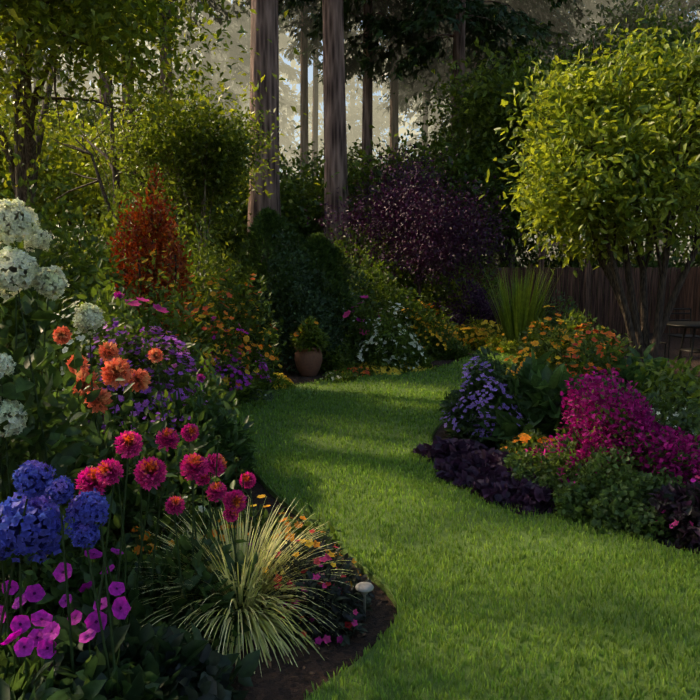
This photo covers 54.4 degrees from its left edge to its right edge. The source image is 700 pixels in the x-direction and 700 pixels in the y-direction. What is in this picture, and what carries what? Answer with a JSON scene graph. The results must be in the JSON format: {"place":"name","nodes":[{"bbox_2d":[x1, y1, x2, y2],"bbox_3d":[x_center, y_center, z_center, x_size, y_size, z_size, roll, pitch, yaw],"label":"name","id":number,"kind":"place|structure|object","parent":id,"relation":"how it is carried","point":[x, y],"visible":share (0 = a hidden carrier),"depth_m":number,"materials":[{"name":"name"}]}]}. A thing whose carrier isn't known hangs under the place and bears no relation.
{"place":"outdoors","nodes":[
{"label":"outdoors","id":0,"kind":"place"},
{"bbox_2d":[118,421,244,479],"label":"pink dahlia buds","id":1,"kind":"object","parent":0,"point":[216,437],"visible":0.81,"depth_m":2.97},
{"bbox_2d":[0,290,699,699],"bbox_3d":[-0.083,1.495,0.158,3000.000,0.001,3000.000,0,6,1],"label":"ground","id":2,"kind":"structure","parent":0,"point":[276,684],"depth_m":2.78,"materials":[{"name":"soil"}]},
{"bbox_2d":[0,192,83,400],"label":"green bush leaves","id":3,"kind":"object","parent":2,"relation":"on","point":[8,319],"visible":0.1,"depth_m":5.83,"materials":[{"name":"green plant"}]},
{"bbox_2d":[0,197,104,619],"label":"white hydrangeas","id":4,"kind":"object","parent":2,"relation":"on","point":[15,267],"depth_m":2.93,"materials":[{"name":"plant"}]},
{"bbox_2d":[0,460,115,680],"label":"blue hydrangeas","id":5,"kind":"object","parent":2,"relation":"on","point":[41,523],"depth_m":2.09,"materials":[{"name":"plant"}]},
{"bbox_2d":[0,247,137,584],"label":"white hydrangea leaves","id":6,"kind":"object","parent":2,"relation":"on","point":[18,388],"visible":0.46,"depth_m":2.98,"materials":[{"name":"plant"}]},
{"bbox_2d":[0,153,143,401],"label":"green bush leaves","id":7,"kind":"object","parent":2,"relation":"on","point":[83,277],"visible":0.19,"depth_m":7.33,"materials":[{"name":"green plant"}]},
{"bbox_2d":[0,614,159,699],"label":"green leaves","id":8,"kind":"object","parent":2,"relation":"on","point":[11,688],"visible":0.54,"depth_m":2.04,"materials":[{"name":"green plant"}]},
{"bbox_2d":[8,350,163,547],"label":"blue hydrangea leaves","id":9,"kind":"object","parent":2,"relation":"on","point":[116,497],"depth_m":3.82,"materials":[{"name":"green plant"}]},
{"bbox_2d":[0,533,183,692],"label":"petunia","id":10,"kind":"object","parent":2,"relation":"on","point":[41,640],"depth_m":2.61,"materials":[{"name":"plant"}]},
{"bbox_2d":[36,303,156,431],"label":"green leaves","id":11,"kind":"object","parent":2,"relation":"on","point":[80,347],"depth_m":5.06,"materials":[{"name":"green plant"}]},
{"bbox_2d":[38,285,160,429],"bbox_3d":[-1.876,0.274,5.062,0.864,1.512,0.980,0,6,1],"label":"flowering plant","id":12,"kind":"object","parent":2,"relation":"on","point":[94,293],"depth_m":4.96,"materials":[{"name":"plant"}]},
{"bbox_2d":[52,325,163,544],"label":"orange dahlias","id":13,"kind":"object","parent":2,"relation":"on","point":[115,368],"depth_m":3.72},
{"bbox_2d":[46,161,203,332],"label":"lime bush leaves","id":14,"kind":"object","parent":2,"relation":"on","point":[106,230],"visible":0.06,"depth_m":9.17,"materials":[{"name":"green plant"}]},
{"bbox_2d":[88,257,168,420],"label":"flowers","id":15,"kind":"object","parent":2,"relation":"on","point":[99,289],"depth_m":5.53,"materials":[{"name":"plant"}]},
{"bbox_2d":[13,604,259,699],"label":"dark green leaves","id":16,"kind":"object","parent":2,"relation":"on","point":[148,646],"visible":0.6,"depth_m":2.26,"materials":[{"name":"green plant"}]},
{"bbox_2d":[31,352,247,544],"bbox_3d":[-1.285,0.577,3.683,1.408,1.195,1.074,0,6,1],"label":"dahlia plant","id":17,"kind":"object","parent":2,"relation":"on","point":[149,445],"visible":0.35,"depth_m":3.62,"materials":[{"name":"plant"}]},
{"bbox_2d":[102,218,182,357],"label":"red shrub leaves","id":18,"kind":"object","parent":2,"relation":"on","point":[159,300],"visible":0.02,"depth_m":8.51,"materials":[{"name":"plant"}]},
{"bbox_2d":[106,163,194,334],"bbox_3d":[-2.491,-0.886,8.515,0.986,2.930,1.360,-3,7,-23],"label":"red shrub","id":19,"kind":"object","parent":2,"relation":"on","point":[160,244],"depth_m":8.39,"materials":[{"name":"plant"}]},
{"bbox_2d":[121,514,184,563],"bbox_3d":[-0.931,0.978,3.252,0.418,0.461,0.397,0,6,1],"label":"marigold","id":20,"kind":"object","parent":2,"relation":"on","point":[150,522],"depth_m":3.20,"materials":[{"name":"plant"}]},
{"bbox_2d":[77,297,238,459],"bbox_3d":[-1.469,0.312,5.083,1.267,1.436,1.188,0,6,1],"label":"phlox","id":21,"kind":"object","parent":2,"relation":"on","point":[165,378],"depth_m":4.98,"materials":[{"name":"plant"}]},
{"bbox_2d":[113,291,204,425],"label":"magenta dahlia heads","id":22,"kind":"object","parent":2,"relation":"on","point":[119,295],"depth_m":4.50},
{"bbox_2d":[59,526,262,654],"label":"green leaves","id":23,"kind":"object","parent":2,"relation":"on","point":[139,609],"visible":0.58,"depth_m":2.78,"materials":[{"name":"green plant"}]},
{"bbox_2d":[82,279,240,426],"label":"green leaves","id":24,"kind":"object","parent":2,"relation":"on","point":[147,316],"visible":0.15,"depth_m":6.42,"materials":[{"name":"green plant"}]},
{"bbox_2d":[74,423,262,635],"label":"pink dahlias","id":25,"kind":"object","parent":2,"relation":"on","point":[150,471],"depth_m":2.71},
{"bbox_2d":[142,389,225,498],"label":"flowering plant","id":26,"kind":"object","parent":2,"relation":"on","point":[171,405],"depth_m":4.54,"materials":[{"name":"plant"}]},
{"bbox_2d":[90,72,280,302],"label":"slender trees","id":27,"kind":"object","parent":2,"relation":"on","point":[226,171],"depth_m":11.79,"materials":[{"name":"plant"}]},
{"bbox_2d":[116,373,256,493],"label":"pink dahlia leaves","id":28,"kind":"object","parent":2,"relation":"on","point":[227,433],"visible":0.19,"depth_m":4.73,"materials":[{"name":"green plant"}]},
{"bbox_2d":[168,475,206,534],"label":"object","id":29,"kind":"object","parent":2,"relation":"on","point":[186,502],"depth_m":3.44,"materials":[{"name":"plant"}]},
{"bbox_2d":[160,637,232,699],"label":"leaves","id":30,"kind":"object","parent":2,"relation":"on","point":[207,686],"visible":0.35,"depth_m":2.29,"materials":[{"name":"plant"}]},
{"bbox_2d":[156,411,240,513],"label":"green leaves","id":31,"kind":"object","parent":2,"relation":"on","point":[204,436],"visible":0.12,"depth_m":4.35,"materials":[{"name":"green plant"}]},
{"bbox_2d":[184,360,219,429],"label":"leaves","id":32,"kind":"object","parent":2,"relation":"on","point":[191,386],"visible":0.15,"depth_m":4.75,"materials":[{"name":"green plant"}]},
{"bbox_2d":[134,249,271,407],"bbox_3d":[-1.805,-0.215,7.779,1.810,1.863,1.627,0,6,1],"label":"flowering shrub","id":33,"kind":"object","parent":2,"relation":"on","point":[192,320],"depth_m":7.59,"materials":[{"name":"plant"}]},
{"bbox_2d":[164,505,250,554],"bbox_3d":[-0.684,0.973,3.361,0.533,0.452,0.566,0,6,1],"label":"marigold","id":34,"kind":"object","parent":2,"relation":"on","point":[200,523],"depth_m":3.35,"materials":[{"name":"plant"}]},
{"bbox_2d":[181,320,252,408],"bbox_3d":[-1.665,0.192,7.726,1.123,1.095,1.172,0,6,1],"label":"phlox","id":35,"kind":"object","parent":2,"relation":"on","point":[229,371],"depth_m":7.54,"materials":[{"name":"plant"}]},
{"bbox_2d":[168,311,265,403],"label":"purple flowers","id":36,"kind":"object","parent":2,"relation":"on","point":[236,341],"depth_m":7.98,"materials":[{"name":"plant"}]},
{"bbox_2d":[150,199,287,371],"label":"green bush leaves","id":37,"kind":"object","parent":2,"relation":"on","point":[211,262],"visible":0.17,"depth_m":10.73,"materials":[{"name":"green plant"}]},
{"bbox_2d":[180,402,258,480],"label":"green leaves","id":38,"kind":"object","parent":2,"relation":"on","point":[226,425],"visible":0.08,"depth_m":4.79,"materials":[{"name":"green plant"}]},
{"bbox_2d":[180,251,286,390],"bbox_3d":[-1.550,-0.324,8.698,1.471,1.876,1.458,0,6,1],"label":"flowering shrub","id":39,"kind":"object","parent":2,"relation":"on","point":[254,323],"depth_m":8.59,"materials":[{"name":"plant"}]},
{"bbox_2d":[221,378,271,400],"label":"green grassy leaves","id":40,"kind":"object","parent":2,"relation":"on","point":[259,387],"visible":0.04,"depth_m":8.38,"materials":[{"name":"green plant"}]},
{"bbox_2d":[135,491,359,675],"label":"ornamental grass","id":41,"kind":"object","parent":2,"relation":"on","point":[257,624],"depth_m":2.85,"materials":[{"name":"plant"}]},
{"bbox_2d":[235,347,270,389],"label":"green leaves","id":42,"kind":"object","parent":2,"relation":"on","point":[253,367],"visible":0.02,"depth_m":8.45,"materials":[{"name":"green plant"}]},
{"bbox_2d":[236,344,274,391],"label":"flowers","id":43,"kind":"object","parent":2,"relation":"on","point":[265,381],"depth_m":8.58,"materials":[{"name":"plant"}]},
{"bbox_2d":[242,389,284,402],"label":"plant","id":44,"kind":"object","parent":2,"relation":"on","point":[267,395],"depth_m":8.10,"materials":[{"name":"plant"}]},
{"bbox_2d":[230,494,302,542],"bbox_3d":[-0.429,0.968,3.624,0.502,0.380,0.493,0,6,1],"label":"marigold","id":45,"kind":"object","parent":2,"relation":"on","point":[264,517],"depth_m":3.63,"materials":[{"name":"plant"}]},
{"bbox_2d":[210,206,338,360],"bbox_3d":[-1.306,-1.066,11.382,2.310,2.667,2.247,0,6,1],"label":"dwarf conifer","id":46,"kind":"object","parent":2,"relation":"on","point":[261,231],"depth_m":11.15,"materials":[{"name":"plant"}]},
{"bbox_2d":[268,373,295,389],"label":"flowers","id":47,"kind":"object","parent":2,"relation":"on","point":[286,382],"depth_m":8.97,"materials":[{"name":"plant"}]},
{"bbox_2d":[243,526,323,566],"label":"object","id":48,"kind":"object","parent":2,"relation":"on","point":[271,533],"depth_m":3.31,"materials":[{"name":"plant"}]},
{"bbox_2d":[237,220,349,374],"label":"dark leaves","id":49,"kind":"object","parent":2,"relation":"on","point":[315,309],"visible":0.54,"depth_m":10.74,"materials":[{"name":"green plant"}]},
{"bbox_2d":[252,505,344,554],"bbox_3d":[-0.276,0.989,3.459,0.520,0.399,0.577,0,6,1],"label":"marigold","id":50,"kind":"object","parent":2,"relation":"on","point":[331,529],"depth_m":3.43,"materials":[{"name":"plant"}]},
{"bbox_2d":[260,233,343,345],"bbox_3d":[-0.942,-0.991,12.418,1.757,2.296,1.677,0,6,1],"label":"dwarf conifer","id":51,"kind":"object","parent":2,"relation":"on","point":[301,239],"visible":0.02,"depth_m":12.29,"materials":[{"name":"green plant"}]},
{"bbox_2d":[294,346,322,376],"bbox_3d":[-0.630,0.166,10.331,0.430,0.445,0.430,0,6,1],"label":"terracotta pot","id":52,"kind":"object","parent":2,"relation":"on","point":[307,363],"visible":0.73,"depth_m":10.17,"materials":[{"name":"ceramic"}]},
{"bbox_2d":[289,316,331,351],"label":"pot plant","id":53,"kind":"object","parent":52,"relation":"in","point":[313,336],"depth_m":10.14,"materials":[{"name":"plant"}]},
{"bbox_2d":[246,529,374,632],"bbox_3d":[-0.187,1.016,3.108,0.604,0.394,0.579,0,6,1],"label":"flowering plant","id":54,"kind":"object","parent":2,"relation":"on","point":[351,576],"depth_m":3.05,"materials":[{"name":"plant"}]},
{"bbox_2d":[268,561,370,647],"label":"flowering plant","id":55,"kind":"object","parent":2,"relation":"on","point":[335,599],"depth_m":2.83,"materials":[{"name":"plant"}]},
{"bbox_2d":[271,232,381,351],"bbox_3d":[-0.552,-0.997,12.346,2.412,2.322,2.360,0,6,1],"label":"evergreen shrub","id":56,"kind":"object","parent":2,"relation":"on","point":[325,250],"depth_m":12.16,"materials":[{"name":"plant"}]},
{"bbox_2d":[282,264,381,359],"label":"dark leaves","id":57,"kind":"object","parent":2,"relation":"on","point":[357,277],"visible":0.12,"depth_m":12.20,"materials":[{"name":"green plant"}]},
{"bbox_2d":[317,369,360,382],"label":"plant","id":58,"kind":"object","parent":2,"relation":"on","point":[347,376],"depth_m":9.56,"materials":[{"name":"plant"}]},
{"bbox_2d":[319,345,363,372],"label":"green bed leaves","id":59,"kind":"object","parent":2,"relation":"on","point":[341,357],"visible":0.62,"depth_m":10.60,"materials":[{"name":"green plant"}]},
{"bbox_2d":[322,365,370,377],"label":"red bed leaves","id":60,"kind":"object","parent":2,"relation":"on","point":[344,369],"visible":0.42,"depth_m":10.13,"materials":[{"name":"plant"}]},
{"bbox_2d":[0,0,699,296],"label":"conifer","id":61,"kind":"object","parent":2,"relation":"on","point":[509,21],"depth_m":25.84,"materials":[{"name":"plant"}]},
{"bbox_2d":[0,0,699,347],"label":"understory","id":62,"kind":"object","parent":2,"relation":"on","point":[482,151],"depth_m":16.99,"materials":[{"name":"plant"}]},
{"bbox_2d":[1,0,699,285],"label":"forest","id":63,"kind":"object","parent":2,"relation":"on","point":[402,130],"visible":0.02,"depth_m":61.42,"materials":[{"name":"grey plant"}]},
{"bbox_2d":[4,178,699,324],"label":"shrubs","id":64,"kind":"object","parent":2,"relation":"on","point":[409,282],"visible":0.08,"depth_m":17.29,"materials":[{"name":"green plant"}]},
{"bbox_2d":[335,366,370,375],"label":"red flowers","id":65,"kind":"object","parent":2,"relation":"on","point":[366,372],"visible":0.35,"depth_m":10.08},
{"bbox_2d":[329,293,377,357],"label":"flowering plant","id":66,"kind":"object","parent":2,"relation":"on","point":[345,325],"depth_m":11.99,"materials":[{"name":"plant"}]},
{"bbox_2d":[341,289,380,363],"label":"shrub","id":67,"kind":"object","parent":2,"relation":"on","point":[359,324],"depth_m":10.91,"materials":[{"name":"plant"}]},
{"bbox_2d":[355,582,373,620],"bbox_3d":[0.064,1.103,2.976,0.083,0.171,0.083,0,6,1],"label":"path light","id":68,"kind":"object","parent":2,"relation":"on","point":[364,588],"visible":1,"depth_m":2.96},
{"bbox_2d":[359,359,405,374],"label":"plant","id":69,"kind":"object","parent":2,"relation":"on","point":[395,370],"depth_m":10.33,"materials":[{"name":"plant"}]},
{"bbox_2d":[115,427,652,699],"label":"mulch chips","id":70,"kind":"object","parent":2,"relation":"on","point":[305,660],"depth_m":2.69,"materials":[{"name":"brown wood"}]},
{"bbox_2d":[340,301,438,374],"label":"flowering shrub","id":71,"kind":"object","parent":2,"relation":"on","point":[375,354],"depth_m":10.51,"materials":[{"name":"plant"}]},
{"bbox_2d":[342,248,445,357],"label":"green bush leaves","id":72,"kind":"object","parent":2,"relation":"on","point":[396,295],"visible":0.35,"depth_m":12.49,"materials":[{"name":"green plant"}]},
{"bbox_2d":[376,331,429,370],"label":"flowering plant","id":73,"kind":"object","parent":2,"relation":"on","point":[392,353],"depth_m":10.60,"materials":[{"name":"plant"}]},
{"bbox_2d":[399,358,434,371],"bbox_3d":[0.970,0.235,10.838,0.867,0.291,0.818,0,6,1],"label":"yellow bed edge","id":74,"kind":"object","parent":2,"relation":"on","point":[419,366],"depth_m":10.61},
{"bbox_2d":[296,142,539,312],"bbox_3d":[1.467,-2.320,14.586,5.280,4.476,4.638,0,6,1],"label":"purple tree","id":75,"kind":"object","parent":2,"relation":"on","point":[443,252],"depth_m":14.45,"materials":[{"name":"plant"}]},
{"bbox_2d":[394,308,460,361],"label":"flowering shrub","id":76,"kind":"object","parent":2,"relation":"on","point":[444,331],"depth_m":12.27,"materials":[{"name":"plant"}]},
{"bbox_2d":[415,302,459,344],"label":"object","id":77,"kind":"object","parent":2,"relation":"on","point":[441,314],"depth_m":13.88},
{"bbox_2d":[421,332,473,360],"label":"green leaves","id":78,"kind":"object","parent":2,"relation":"on","point":[461,351],"visible":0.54,"depth_m":12.31,"materials":[{"name":"green plant"}]},
{"bbox_2d":[396,264,502,326],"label":"green bush leaves","id":79,"kind":"object","parent":2,"relation":"on","point":[442,291],"visible":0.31,"depth_m":16.11,"materials":[{"name":"green plant"}]},
{"bbox_2d":[413,436,494,463],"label":"heuchera leaves","id":80,"kind":"object","parent":2,"relation":"on","point":[439,447],"visible":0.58,"depth_m":5.47,"materials":[{"name":"purple plant"}]},
{"bbox_2d":[433,277,501,326],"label":"purple shrub leaves","id":81,"kind":"object","parent":2,"relation":"on","point":[483,305],"visible":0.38,"depth_m":15.65,"materials":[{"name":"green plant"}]},
{"bbox_2d":[446,322,493,349],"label":"flowering plant","id":82,"kind":"object","parent":2,"relation":"on","point":[478,342],"depth_m":14.11,"materials":[{"name":"plant"}]},
{"bbox_2d":[433,448,513,481],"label":"heuchera leaves","id":83,"kind":"object","parent":2,"relation":"on","point":[446,467],"visible":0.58,"depth_m":5.03,"materials":[{"name":"purple plant"}]},
{"bbox_2d":[460,315,503,346],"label":"flowering plant","id":84,"kind":"object","parent":2,"relation":"on","point":[485,325],"depth_m":14.75,"materials":[{"name":"plant"}]},
{"bbox_2d":[438,346,538,451],"bbox_3d":[1.314,0.447,6.115,1.044,0.936,1.096,0,6,1],"label":"flowering plant","id":85,"kind":"object","parent":2,"relation":"on","point":[464,425],"depth_m":5.96,"materials":[{"name":"plant"}]},
{"bbox_2d":[451,462,537,493],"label":"heuchera leaves","id":86,"kind":"object","parent":2,"relation":"on","point":[499,470],"visible":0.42,"depth_m":4.73,"materials":[{"name":"purple plant"}]},
{"bbox_2d":[475,331,545,354],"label":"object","id":87,"kind":"object","parent":2,"relation":"on","point":[506,345],"depth_m":13.08,"materials":[{"name":"plant"}]},
{"bbox_2d":[471,475,558,515],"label":"heuchera leaves","id":88,"kind":"object","parent":2,"relation":"on","point":[531,496],"visible":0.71,"depth_m":4.37,"materials":[{"name":"purple plant"}]},
{"bbox_2d":[481,261,560,350],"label":"tall grass","id":89,"kind":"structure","parent":2,"relation":"on","point":[517,316],"depth_m":13.14,"materials":[{"name":"plant"}]},
{"bbox_2d":[499,428,560,463],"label":"flowering plant","id":90,"kind":"object","parent":2,"relation":"on","point":[511,447],"depth_m":5.26,"materials":[{"name":"plant"}]},
{"bbox_2d":[494,305,585,378],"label":"flowering plant","id":91,"kind":"object","parent":2,"relation":"on","point":[545,344],"depth_m":7.90,"materials":[{"name":"plant"}]},
{"bbox_2d":[498,289,585,346],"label":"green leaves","id":92,"kind":"object","parent":2,"relation":"on","point":[553,316],"visible":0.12,"depth_m":14.34,"materials":[{"name":"green plant"}]},
{"bbox_2d":[473,349,629,451],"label":"hosta leaves","id":93,"kind":"object","parent":2,"relation":"on","point":[546,384],"visible":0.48,"depth_m":5.68,"materials":[{"name":"green plant"}]},
{"bbox_2d":[502,448,607,508],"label":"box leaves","id":94,"kind":"object","parent":2,"relation":"on","point":[519,467],"visible":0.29,"depth_m":4.62,"materials":[{"name":"green plant"}]},
{"bbox_2d":[536,242,591,328],"bbox_3d":[5.354,-1.511,17.044,1.406,2.330,0.180,0,6,1],"label":"gate post","id":95,"kind":"object","parent":2,"relation":"on","point":[587,287],"visible":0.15,"depth_m":16.96,"materials":[{"name":"brown wood"}]},
{"bbox_2d":[434,264,699,335],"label":"fence","id":96,"kind":"object","parent":2,"relation":"on","point":[606,301],"visible":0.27,"depth_m":17.32,"materials":[{"name":"brown wood"}]},
{"bbox_2d":[534,308,639,367],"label":"flowering plant","id":97,"kind":"object","parent":2,"relation":"on","point":[572,315],"depth_m":8.91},
{"bbox_2d":[546,322,630,386],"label":"flowering plant","id":98,"kind":"object","parent":2,"relation":"on","point":[582,360],"depth_m":6.83,"materials":[{"name":"plant"}]},
{"bbox_2d":[478,2,699,362],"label":"tree","id":99,"kind":"object","parent":2,"relation":"on","point":[572,170],"depth_m":9.91,"materials":[{"name":"plant"}]},
{"bbox_2d":[508,375,699,484],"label":"green azalea leaves","id":100,"kind":"object","parent":2,"relation":"on","point":[570,444],"visible":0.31,"depth_m":4.61,"materials":[{"name":"green plant"}]},
{"bbox_2d":[543,444,665,529],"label":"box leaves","id":101,"kind":"object","parent":2,"relation":"on","point":[572,496],"visible":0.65,"depth_m":4.21,"materials":[{"name":"green plant"}]},
{"bbox_2d":[520,366,699,485],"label":"flowers","id":102,"kind":"object","parent":2,"relation":"on","point":[643,416],"visible":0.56,"depth_m":4.51,"materials":[{"name":"pink plant"}]},
{"bbox_2d":[583,342,674,397],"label":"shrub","id":103,"kind":"object","parent":2,"relation":"on","point":[627,373],"visible":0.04,"depth_m":6.59,"materials":[{"name":"green plant"}]},
{"bbox_2d":[582,467,698,542],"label":"box leaves","id":104,"kind":"object","parent":2,"relation":"on","point":[637,514],"visible":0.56,"depth_m":3.95,"materials":[{"name":"green plant"}]},
{"bbox_2d":[627,312,666,357],"bbox_3d":[4.708,-0.137,10.866,0.484,0.933,0.444,0,6,-4],"label":"garden chair","id":105,"kind":"object","parent":2,"relation":"on","point":[650,341],"visible":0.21,"depth_m":10.70,"materials":[{"name":"metal"}]},
{"bbox_2d":[628,379,699,455],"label":"shrub","id":106,"kind":"object","parent":2,"relation":"on","point":[694,427],"depth_m":5.38,"materials":[{"name":"plant"}]},
{"bbox_2d":[631,356,699,433],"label":"green leaves","id":107,"kind":"object","parent":2,"relation":"on","point":[680,378],"visible":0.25,"depth_m":5.83,"materials":[{"name":"green plant"}]},
{"bbox_2d":[644,480,699,553],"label":"dark leaves","id":108,"kind":"object","parent":2,"relation":"on","point":[680,503],"visible":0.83,"depth_m":3.77,"materials":[{"name":"purple plant"}]},
{"bbox_2d":[645,475,699,527],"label":"pink flowers","id":109,"kind":"object","parent":108,"relation":"attached to","point":[675,522],"visible":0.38,"depth_m":3.75,"materials":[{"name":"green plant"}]},
{"bbox_2d":[666,321,699,368],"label":"garden table","id":110,"kind":"object","parent":2,"relation":"on","point":[685,325],"visible":0.83,"depth_m":10.88,"materials":[{"name":"metal"}]},
{"bbox_2d":[668,308,699,360],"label":"garden chair","id":111,"kind":"object","parent":2,"relation":"on","point":[690,335],"visible":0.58,"depth_m":12.14,"materials":[{"name":"metal"}]},
{"bbox_2d":[0,0,699,274],"label":"sky","id":112,"kind":"structure","parent":0,"point":[310,70],"materials":[{"name":"white"}]},
{"bbox_2d":[228,346,699,699],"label":"lawn","id":113,"kind":"structure","parent":0,"point":[678,595],"depth_m":3.40,"materials":[{"name":"plant"}]}
]}

